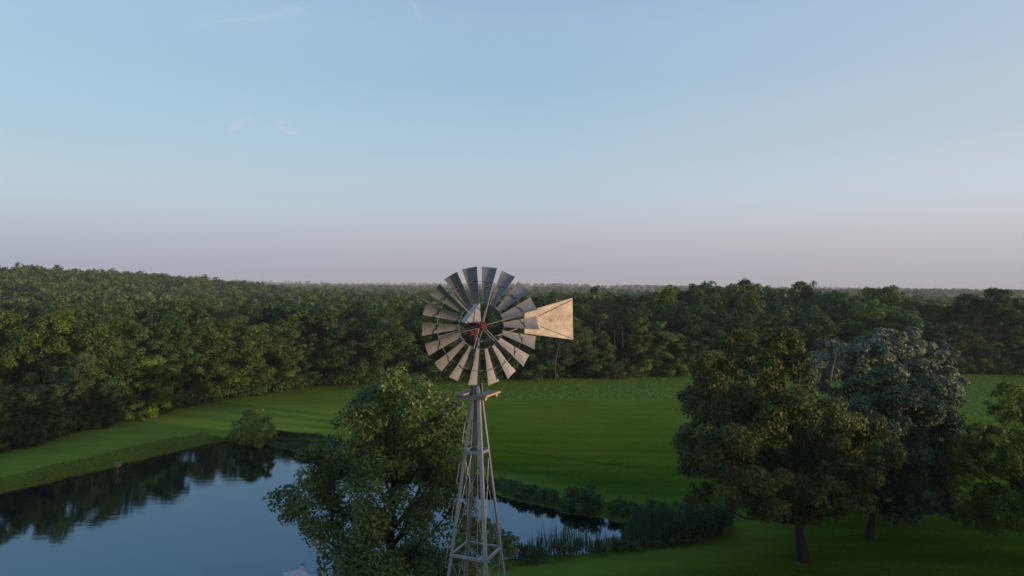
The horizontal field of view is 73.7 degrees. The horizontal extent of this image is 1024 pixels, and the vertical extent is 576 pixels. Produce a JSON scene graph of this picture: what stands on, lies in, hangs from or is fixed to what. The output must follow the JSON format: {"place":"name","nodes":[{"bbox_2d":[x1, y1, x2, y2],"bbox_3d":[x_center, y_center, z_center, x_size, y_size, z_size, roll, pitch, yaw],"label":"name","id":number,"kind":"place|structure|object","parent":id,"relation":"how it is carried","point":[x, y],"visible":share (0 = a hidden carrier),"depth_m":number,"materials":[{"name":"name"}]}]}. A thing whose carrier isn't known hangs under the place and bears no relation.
{"place":"outdoors","nodes":[
{"label":"outdoors","id":0,"kind":"place"},
{"bbox_2d":[0,441,626,575],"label":"pond water","id":1,"kind":"structure","parent":0,"point":[201,511],"depth_m":40.99,"materials":[{"name":"blue liquid"}]},
{"bbox_2d":[0,281,1023,575],"bbox_3d":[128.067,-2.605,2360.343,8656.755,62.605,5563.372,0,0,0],"label":"ground","id":2,"kind":"structure","parent":0,"point":[612,449],"depth_m":53.33,"materials":[{"name":"plant"}]},
{"bbox_2d":[0,391,25,448],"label":"forest tree","id":3,"kind":"object","parent":2,"relation":"on","point":[6,416],"visible":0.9,"depth_m":56.32,"materials":[{"name":"green plant"}]},
{"bbox_2d":[4,301,38,320],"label":"forest tree","id":4,"kind":"object","parent":2,"relation":"on","point":[16,306],"visible":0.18,"depth_m":114.99,"materials":[{"name":"green plant"}]},
{"bbox_2d":[0,386,53,448],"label":"forest tree","id":5,"kind":"object","parent":2,"relation":"on","point":[28,394],"visible":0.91,"depth_m":57.89,"materials":[{"name":"green plant"}]},
{"bbox_2d":[0,308,61,409],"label":"forest tree","id":6,"kind":"object","parent":2,"relation":"on","point":[12,355],"visible":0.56,"depth_m":67.30,"materials":[{"name":"green plant"}]},
{"bbox_2d":[15,303,56,321],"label":"forest tree","id":7,"kind":"object","parent":2,"relation":"on","point":[40,308],"visible":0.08,"depth_m":101.02,"materials":[{"name":"green plant"}]},
{"bbox_2d":[5,304,87,412],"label":"forest tree","id":8,"kind":"object","parent":2,"relation":"on","point":[44,326],"visible":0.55,"depth_m":67.95,"materials":[{"name":"green plant"}]},
{"bbox_2d":[25,384,74,439],"bbox_3d":[-41.453,11.189,61.052,4.310,5.314,4.144,0,0,0],"label":"forest tree","id":9,"kind":"object","parent":2,"relation":"on","point":[46,392],"visible":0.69,"depth_m":60.51,"materials":[{"name":"green plant"}]},
{"bbox_2d":[27,314,112,406],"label":"forest tree","id":10,"kind":"object","parent":2,"relation":"on","point":[83,319],"visible":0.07,"depth_m":75.48,"materials":[{"name":"green plant"}]},
{"bbox_2d":[49,351,106,427],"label":"forest tree","id":11,"kind":"object","parent":2,"relation":"on","point":[85,366],"visible":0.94,"depth_m":65.41,"materials":[{"name":"green plant"}]},
{"bbox_2d":[58,302,111,313],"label":"forest tree","id":12,"kind":"object","parent":2,"relation":"on","point":[98,308],"visible":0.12,"depth_m":110.71,"materials":[{"name":"green plant"}]},
{"bbox_2d":[70,306,99,319],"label":"forest tree","id":13,"kind":"object","parent":2,"relation":"on","point":[89,312],"visible":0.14,"depth_m":89.87,"materials":[{"name":"green plant"}]},
{"bbox_2d":[62,319,132,411],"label":"forest tree","id":14,"kind":"object","parent":2,"relation":"on","point":[101,357],"visible":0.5,"depth_m":68.75,"materials":[{"name":"green plant"}]},
{"bbox_2d":[84,376,130,428],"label":"forest tree","id":15,"kind":"object","parent":2,"relation":"on","point":[107,381],"visible":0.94,"depth_m":66.61,"materials":[{"name":"green plant"}]},
{"bbox_2d":[82,314,152,414],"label":"forest tree","id":16,"kind":"object","parent":2,"relation":"on","point":[129,356],"visible":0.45,"depth_m":71.14,"materials":[{"name":"green plant"}]},
{"bbox_2d":[0,429,267,492],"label":"tall grass","id":17,"kind":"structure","parent":2,"relation":"on","point":[64,470],"depth_m":53.67,"materials":[{"name":"plant"}]},
{"bbox_2d":[110,304,161,322],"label":"forest tree","id":18,"kind":"object","parent":2,"relation":"on","point":[139,313],"visible":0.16,"depth_m":98.99,"materials":[{"name":"green plant"}]},
{"bbox_2d":[116,354,180,421],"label":"forest tree","id":19,"kind":"object","parent":2,"relation":"on","point":[147,364],"visible":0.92,"depth_m":71.06,"materials":[{"name":"green plant"}]},
{"bbox_2d":[138,302,175,319],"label":"forest tree","id":20,"kind":"object","parent":2,"relation":"on","point":[159,308],"visible":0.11,"depth_m":122.23,"materials":[{"name":"green plant"}]},
{"bbox_2d":[123,314,201,407],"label":"forest tree","id":21,"kind":"object","parent":2,"relation":"on","point":[163,340],"visible":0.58,"depth_m":76.10,"materials":[{"name":"green plant"}]},
{"bbox_2d":[135,325,201,388],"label":"forest tree","id":22,"kind":"object","parent":2,"relation":"on","point":[183,362],"visible":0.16,"depth_m":81.00,"materials":[{"name":"green plant"}]},
{"bbox_2d":[171,302,229,343],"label":"forest tree","id":23,"kind":"object","parent":2,"relation":"on","point":[188,312],"visible":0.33,"depth_m":100.82,"materials":[{"name":"green plant"}]},
{"bbox_2d":[169,318,240,398],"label":"forest tree","id":24,"kind":"object","parent":2,"relation":"on","point":[216,368],"visible":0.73,"depth_m":81.46,"materials":[{"name":"green plant"}]},
{"bbox_2d":[225,312,257,373],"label":"forest tree","id":25,"kind":"object","parent":2,"relation":"on","point":[248,322],"visible":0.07,"depth_m":100.27,"materials":[{"name":"green plant"}]},
{"bbox_2d":[201,314,286,394],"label":"forest tree","id":26,"kind":"object","parent":2,"relation":"on","point":[251,349],"visible":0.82,"depth_m":84.76,"materials":[{"name":"green plant"}]},
{"bbox_2d":[226,303,261,321],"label":"forest tree","id":27,"kind":"object","parent":2,"relation":"on","point":[238,310],"visible":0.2,"depth_m":122.36,"materials":[{"name":"green plant"}]},
{"bbox_2d":[228,407,277,448],"bbox_3d":[-23.024,12.427,59.999,4.596,3.913,4.114,0,0,0],"label":"willow shrub","id":28,"kind":"object","parent":2,"relation":"on","point":[250,426],"visible":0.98,"depth_m":59.55,"materials":[{"name":"green plant"}]},
{"bbox_2d":[250,301,298,377],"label":"forest tree","id":29,"kind":"object","parent":2,"relation":"on","point":[267,313],"visible":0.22,"depth_m":98.48,"materials":[{"name":"green plant"}]},
{"bbox_2d":[243,322,306,390],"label":"forest tree","id":30,"kind":"object","parent":2,"relation":"on","point":[282,369],"visible":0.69,"depth_m":88.84,"materials":[{"name":"green plant"}]},
{"bbox_2d":[259,303,323,365],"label":"forest tree","id":31,"kind":"object","parent":2,"relation":"on","point":[288,312],"visible":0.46,"depth_m":96.36,"materials":[{"name":"green plant"}]},
{"bbox_2d":[283,564,325,575],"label":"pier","id":32,"kind":"structure","parent":2,"relation":"on","point":[300,572],"depth_m":33.17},
{"bbox_2d":[290,346,327,386],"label":"forest tree","id":33,"kind":"object","parent":2,"relation":"on","point":[308,373],"visible":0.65,"depth_m":92.90,"materials":[{"name":"green plant"}]},
{"bbox_2d":[285,305,346,381],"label":"forest tree","id":34,"kind":"object","parent":2,"relation":"on","point":[318,319],"visible":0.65,"depth_m":96.42,"materials":[{"name":"green plant"}]},
{"bbox_2d":[303,303,349,372],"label":"forest tree","id":35,"kind":"object","parent":2,"relation":"on","point":[341,307],"visible":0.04,"depth_m":108.48,"materials":[{"name":"green plant"}]},
{"bbox_2d":[263,429,403,473],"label":"bank weeds","id":36,"kind":"object","parent":2,"relation":"on","point":[288,439],"visible":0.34,"depth_m":59.71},
{"bbox_2d":[316,311,371,375],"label":"forest tree","id":37,"kind":"object","parent":2,"relation":"on","point":[346,316],"visible":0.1,"depth_m":100.96,"materials":[{"name":"green plant"}]},
{"bbox_2d":[313,317,384,384],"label":"forest tree","id":38,"kind":"object","parent":2,"relation":"on","point":[356,329],"visible":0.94,"depth_m":94.53,"materials":[{"name":"green plant"}]},
{"bbox_2d":[332,306,379,366],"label":"forest tree","id":39,"kind":"object","parent":2,"relation":"on","point":[361,313],"visible":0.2,"depth_m":100.69,"materials":[{"name":"green plant"}]},
{"bbox_2d":[350,307,420,373],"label":"forest tree","id":40,"kind":"object","parent":2,"relation":"on","point":[386,328],"visible":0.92,"depth_m":96.77,"materials":[{"name":"green plant"}]},
{"bbox_2d":[263,365,519,575],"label":"broadleaf tree","id":41,"kind":"object","parent":2,"relation":"on","point":[395,407],"visible":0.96,"depth_m":26.03,"materials":[{"name":"green plant"}]},
{"bbox_2d":[380,301,410,350],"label":"forest tree","id":42,"kind":"object","parent":2,"relation":"on","point":[398,307],"visible":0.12,"depth_m":122.88,"materials":[{"name":"green plant"}]},
{"bbox_2d":[386,315,453,382],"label":"forest tree","id":43,"kind":"object","parent":2,"relation":"on","point":[421,358],"visible":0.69,"depth_m":98.15,"materials":[{"name":"green plant"}]},
{"bbox_2d":[404,302,441,365],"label":"forest tree","id":44,"kind":"object","parent":2,"relation":"on","point":[420,310],"visible":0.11,"depth_m":112.38,"materials":[{"name":"green plant"}]},
{"bbox_2d":[424,308,492,379],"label":"forest tree","id":45,"kind":"object","parent":2,"relation":"on","point":[461,353],"visible":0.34,"depth_m":99.81,"materials":[{"name":"green plant"}]},
{"bbox_2d":[422,266,572,575],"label":"windmill","id":46,"kind":"object","parent":2,"relation":"on","point":[554,320],"visible":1,"depth_m":13.79,"materials":[{"name":"metal"}]},
{"bbox_2d":[468,306,530,378],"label":"forest tree","id":47,"kind":"object","parent":2,"relation":"on","point":[492,317],"visible":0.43,"depth_m":99.92,"materials":[{"name":"green plant"}]},
{"bbox_2d":[0,262,1013,315],"bbox_3d":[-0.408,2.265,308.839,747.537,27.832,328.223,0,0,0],"label":"woodland canopy","id":48,"kind":"object","parent":2,"relation":"on","point":[55,284],"visible":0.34,"depth_m":257.54,"materials":[{"name":"green plant"}]},
{"bbox_2d":[0,361,1017,451],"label":"undergrowth","id":49,"kind":"object","parent":2,"relation":"on","point":[84,423],"visible":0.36,"depth_m":85.56,"materials":[{"name":"green plant"}]},
{"bbox_2d":[506,328,556,379],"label":"forest tree","id":50,"kind":"object","parent":2,"relation":"on","point":[529,368],"visible":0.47,"depth_m":100.34,"materials":[{"name":"green plant"}]},
{"bbox_2d":[384,464,691,518],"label":"bank weeds","id":51,"kind":"object","parent":2,"relation":"on","point":[552,495],"visible":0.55,"depth_m":44.19,"materials":[{"name":"plant"}]},
{"bbox_2d":[533,295,579,373],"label":"forest tree","id":52,"kind":"object","parent":2,"relation":"on","point":[549,301],"visible":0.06,"depth_m":107.47,"materials":[{"name":"green plant"}]},
{"bbox_2d":[537,337,579,378],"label":"forest tree","id":53,"kind":"object","parent":2,"relation":"on","point":[566,356],"visible":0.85,"depth_m":100.60,"materials":[{"name":"green plant"}]},
{"bbox_2d":[555,320,599,377],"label":"forest tree","id":54,"kind":"object","parent":2,"relation":"on","point":[582,348],"visible":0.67,"depth_m":101.74,"materials":[{"name":"green plant"}]},
{"bbox_2d":[559,481,604,518],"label":"bank weeds","id":55,"kind":"object","parent":2,"relation":"on","point":[589,493],"visible":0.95,"depth_m":42.85,"materials":[{"name":"plant"}]},
{"bbox_2d":[573,303,597,366],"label":"forest tree","id":56,"kind":"object","parent":2,"relation":"on","point":[580,307],"visible":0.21,"depth_m":114.44,"materials":[{"name":"green plant"}]},
{"bbox_2d":[574,298,606,341],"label":"forest tree","id":57,"kind":"object","parent":2,"relation":"on","point":[590,304],"visible":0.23,"depth_m":121.24,"materials":[{"name":"green plant"}]},
{"bbox_2d":[521,503,682,556],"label":"cattails","id":58,"kind":"object","parent":2,"relation":"on","point":[634,526],"visible":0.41,"depth_m":37.31,"materials":[{"name":"plant"}]},
{"bbox_2d":[490,528,716,568],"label":"bank weeds","id":59,"kind":"object","parent":2,"relation":"on","point":[529,552],"visible":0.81,"depth_m":35.67,"materials":[{"name":"plant"}]},
{"bbox_2d":[579,331,632,379],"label":"forest tree","id":60,"kind":"object","parent":2,"relation":"on","point":[605,353],"visible":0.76,"depth_m":102.50,"materials":[{"name":"green plant"}]},
{"bbox_2d":[584,308,627,355],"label":"forest tree","id":61,"kind":"object","parent":2,"relation":"on","point":[604,317],"visible":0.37,"depth_m":110.25,"materials":[{"name":"green plant"}]},
{"bbox_2d":[593,362,624,378],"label":"shrub","id":62,"kind":"object","parent":2,"relation":"on","point":[612,368],"visible":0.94,"depth_m":101.01,"materials":[{"name":"green plant"}]},
{"bbox_2d":[596,294,636,360],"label":"forest tree","id":63,"kind":"object","parent":2,"relation":"on","point":[619,301],"visible":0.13,"depth_m":130.27,"materials":[{"name":"green plant"}]},
{"bbox_2d":[224,279,1023,298],"bbox_3d":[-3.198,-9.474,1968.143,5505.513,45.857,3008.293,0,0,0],"label":"woods","id":64,"kind":"object","parent":2,"relation":"on","point":[930,293],"visible":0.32,"depth_m":1017.19,"materials":[{"name":"green plant"}]},
{"bbox_2d":[606,305,654,362],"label":"forest tree","id":65,"kind":"object","parent":2,"relation":"on","point":[632,313],"visible":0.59,"depth_m":107.96,"materials":[{"name":"green plant"}]},
{"bbox_2d":[619,317,662,377],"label":"forest tree","id":66,"kind":"object","parent":2,"relation":"on","point":[638,351],"visible":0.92,"depth_m":104.39,"materials":[{"name":"green plant"}]},
{"bbox_2d":[636,291,671,314],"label":"forest tree","id":67,"kind":"object","parent":2,"relation":"on","point":[644,299],"visible":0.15,"depth_m":127.24,"materials":[{"name":"green plant"}]},
{"bbox_2d":[646,321,674,374],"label":"forest tree","id":68,"kind":"object","parent":2,"relation":"on","point":[658,326],"visible":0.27,"depth_m":106.69,"materials":[{"name":"green plant"}]},
{"bbox_2d":[640,285,681,362],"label":"forest tree","id":69,"kind":"object","parent":2,"relation":"on","point":[662,298],"visible":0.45,"depth_m":115.75,"materials":[{"name":"green plant"}]},
{"bbox_2d":[638,331,695,377],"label":"forest tree","id":70,"kind":"object","parent":2,"relation":"on","point":[679,364],"visible":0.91,"depth_m":103.95,"materials":[{"name":"green plant"}]},
{"bbox_2d":[663,301,716,368],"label":"forest tree","id":71,"kind":"object","parent":2,"relation":"on","point":[679,321],"visible":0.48,"depth_m":110.26,"materials":[{"name":"green plant"}]},
{"bbox_2d":[668,285,711,326],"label":"forest tree","id":72,"kind":"object","parent":2,"relation":"on","point":[688,296],"visible":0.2,"depth_m":119.65,"materials":[{"name":"green plant"}]},
{"bbox_2d":[641,501,741,545],"bbox_3d":[10.046,13.387,38.814,6.603,2.678,3.443,0,0,-22],"label":"bank brush","id":73,"kind":"object","parent":2,"relation":"on","point":[711,522],"visible":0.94,"depth_m":37.88,"materials":[{"name":"plant"}]},
{"bbox_2d":[668,317,726,371],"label":"forest tree","id":74,"kind":"object","parent":2,"relation":"on","point":[701,329],"visible":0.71,"depth_m":105.33,"materials":[{"name":"green plant"}]},
{"bbox_2d":[698,281,725,336],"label":"forest tree","id":75,"kind":"object","parent":2,"relation":"on","point":[709,290],"visible":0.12,"depth_m":133.66,"materials":[{"name":"green plant"}]},
{"bbox_2d":[694,291,730,347],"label":"forest tree","id":76,"kind":"object","parent":2,"relation":"on","point":[714,303],"visible":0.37,"depth_m":114.50,"materials":[{"name":"green plant"}]},
{"bbox_2d":[719,284,753,329],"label":"forest tree","id":77,"kind":"object","parent":2,"relation":"on","point":[731,294],"visible":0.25,"depth_m":120.76,"materials":[{"name":"green plant"}]},
{"bbox_2d":[700,311,776,372],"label":"forest tree","id":78,"kind":"object","parent":2,"relation":"on","point":[746,321],"visible":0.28,"depth_m":106.28,"materials":[{"name":"green plant"}]},
{"bbox_2d":[727,291,773,330],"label":"forest tree","id":79,"kind":"object","parent":2,"relation":"on","point":[752,307],"visible":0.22,"depth_m":114.46,"materials":[{"name":"green plant"}]},
{"bbox_2d":[736,278,766,315],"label":"forest tree","id":80,"kind":"object","parent":2,"relation":"on","point":[749,286],"visible":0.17,"depth_m":136.32,"materials":[{"name":"green plant"}]},
{"bbox_2d":[746,307,808,373],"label":"forest tree","id":81,"kind":"object","parent":2,"relation":"on","point":[783,315],"visible":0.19,"depth_m":106.43,"materials":[{"name":"green plant"}]},
{"bbox_2d":[669,319,907,562],"bbox_3d":[14.601,7.899,34.743,13.345,12.765,10.539,0,0,0],"label":"oak tree","id":82,"kind":"object","parent":2,"relation":"on","point":[715,442],"visible":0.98,"depth_m":32.57,"materials":[{"name":"green plant"}]},
{"bbox_2d":[781,280,821,314],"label":"forest tree","id":83,"kind":"object","parent":2,"relation":"on","point":[809,295],"visible":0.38,"depth_m":135.78,"materials":[{"name":"green plant"}]},
{"bbox_2d":[774,305,828,349],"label":"forest tree","id":84,"kind":"object","parent":2,"relation":"on","point":[795,312],"visible":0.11,"depth_m":113.92,"materials":[{"name":"green plant"}]},
{"bbox_2d":[799,301,825,347],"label":"forest tree","id":85,"kind":"object","parent":2,"relation":"on","point":[807,306],"visible":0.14,"depth_m":127.36,"materials":[{"name":"green plant"}]},
{"bbox_2d":[785,310,840,370],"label":"forest tree","id":86,"kind":"object","parent":2,"relation":"on","point":[810,324],"visible":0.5,"depth_m":106.60,"materials":[{"name":"green plant"}]},
{"bbox_2d":[818,290,856,339],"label":"forest tree","id":87,"kind":"object","parent":2,"relation":"on","point":[839,298],"visible":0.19,"depth_m":126.18,"materials":[{"name":"green plant"}]},
{"bbox_2d":[819,302,862,345],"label":"forest tree","id":88,"kind":"object","parent":2,"relation":"on","point":[828,307],"visible":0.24,"depth_m":118.27,"materials":[{"name":"green plant"}]},
{"bbox_2d":[823,309,859,364],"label":"forest tree","id":89,"kind":"object","parent":2,"relation":"on","point":[837,317],"visible":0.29,"depth_m":116.27,"materials":[{"name":"green plant"}]},
{"bbox_2d":[831,298,924,368],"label":"forest tree","id":90,"kind":"object","parent":2,"relation":"on","point":[880,312],"visible":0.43,"depth_m":112.18,"materials":[{"name":"green plant"}]},
{"bbox_2d":[857,286,900,308],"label":"forest tree","id":91,"kind":"object","parent":2,"relation":"on","point":[866,290],"visible":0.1,"depth_m":130.27,"materials":[{"name":"green plant"}]},
{"bbox_2d":[801,326,971,496],"bbox_3d":[24.900,8.380,46.298,12.528,11.854,11.855,0,0,0],"label":"silver leaf tree","id":92,"kind":"object","parent":2,"relation":"on","point":[913,355],"visible":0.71,"depth_m":43.73,"materials":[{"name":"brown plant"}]},
{"bbox_2d":[869,284,914,328],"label":"forest tree","id":93,"kind":"object","parent":2,"relation":"on","point":[891,294],"visible":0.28,"depth_m":121.86,"materials":[{"name":"green plant"}]},
{"bbox_2d":[866,315,932,357],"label":"forest tree","id":94,"kind":"object","parent":2,"relation":"on","point":[902,319],"visible":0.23,"depth_m":108.84,"materials":[{"name":"green plant"}]},
{"bbox_2d":[839,360,970,539],"bbox_3d":[21.570,9.091,38.413,7.059,10.365,11.461,1,0,40],"label":"maple tree","id":95,"kind":"object","parent":2,"relation":"on","point":[894,396],"visible":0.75,"depth_m":36.44,"materials":[{"name":"green plant"}]},
{"bbox_2d":[897,299,932,337],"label":"forest tree","id":96,"kind":"object","parent":2,"relation":"on","point":[915,303],"visible":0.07,"depth_m":129.77,"materials":[{"name":"green plant"}]},
{"bbox_2d":[919,300,943,332],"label":"forest tree","id":97,"kind":"object","parent":2,"relation":"on","point":[931,307],"visible":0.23,"depth_m":128.38,"materials":[{"name":"green plant"}]},
{"bbox_2d":[924,304,967,332],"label":"forest tree","id":98,"kind":"object","parent":2,"relation":"on","point":[946,310],"visible":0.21,"depth_m":118.31,"materials":[{"name":"green plant"}]},
{"bbox_2d":[920,322,974,370],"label":"forest tree","id":99,"kind":"object","parent":2,"relation":"on","point":[937,333],"visible":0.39,"depth_m":106.70,"materials":[{"name":"green plant"}]},
{"bbox_2d":[946,321,993,373],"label":"forest tree","id":100,"kind":"object","parent":2,"relation":"on","point":[970,337],"visible":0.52,"depth_m":107.27,"materials":[{"name":"green plant"}]},
{"bbox_2d":[944,293,1003,340],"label":"forest tree","id":101,"kind":"object","parent":2,"relation":"on","point":[975,302],"visible":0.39,"depth_m":115.64,"materials":[{"name":"green plant"}]},
{"bbox_2d":[953,326,1011,372],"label":"forest tree","id":102,"kind":"object","parent":2,"relation":"on","point":[988,354],"visible":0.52,"depth_m":107.68,"materials":[{"name":"green plant"}]},
{"bbox_2d":[944,379,1023,538],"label":"locust tree","id":103,"kind":"object","parent":2,"relation":"on","point":[990,504],"visible":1,"depth_m":33.73,"materials":[{"name":"green plant"}]},
{"bbox_2d":[960,307,1016,371],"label":"forest tree","id":104,"kind":"object","parent":2,"relation":"on","point":[979,315],"visible":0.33,"depth_m":110.84,"materials":[{"name":"green plant"}]},
{"bbox_2d":[976,287,1023,368],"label":"forest tree","id":105,"kind":"object","parent":2,"relation":"on","point":[1001,306],"visible":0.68,"depth_m":109.48,"materials":[{"name":"green plant"}]},
{"bbox_2d":[993,335,1023,376],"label":"forest tree","id":106,"kind":"object","parent":2,"relation":"on","point":[1018,345],"visible":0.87,"depth_m":107.80,"materials":[{"name":"green plant"}]},
{"bbox_2d":[0,0,1023,289],"label":"sky","id":107,"kind":"structure","parent":0,"point":[773,143],"materials":[{"name":"blue"}]},
{"bbox_2d":[322,374,1023,417],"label":"crop field","id":108,"kind":"structure","parent":0,"point":[675,388],"depth_m":91.83,"materials":[{"name":"green plant"}]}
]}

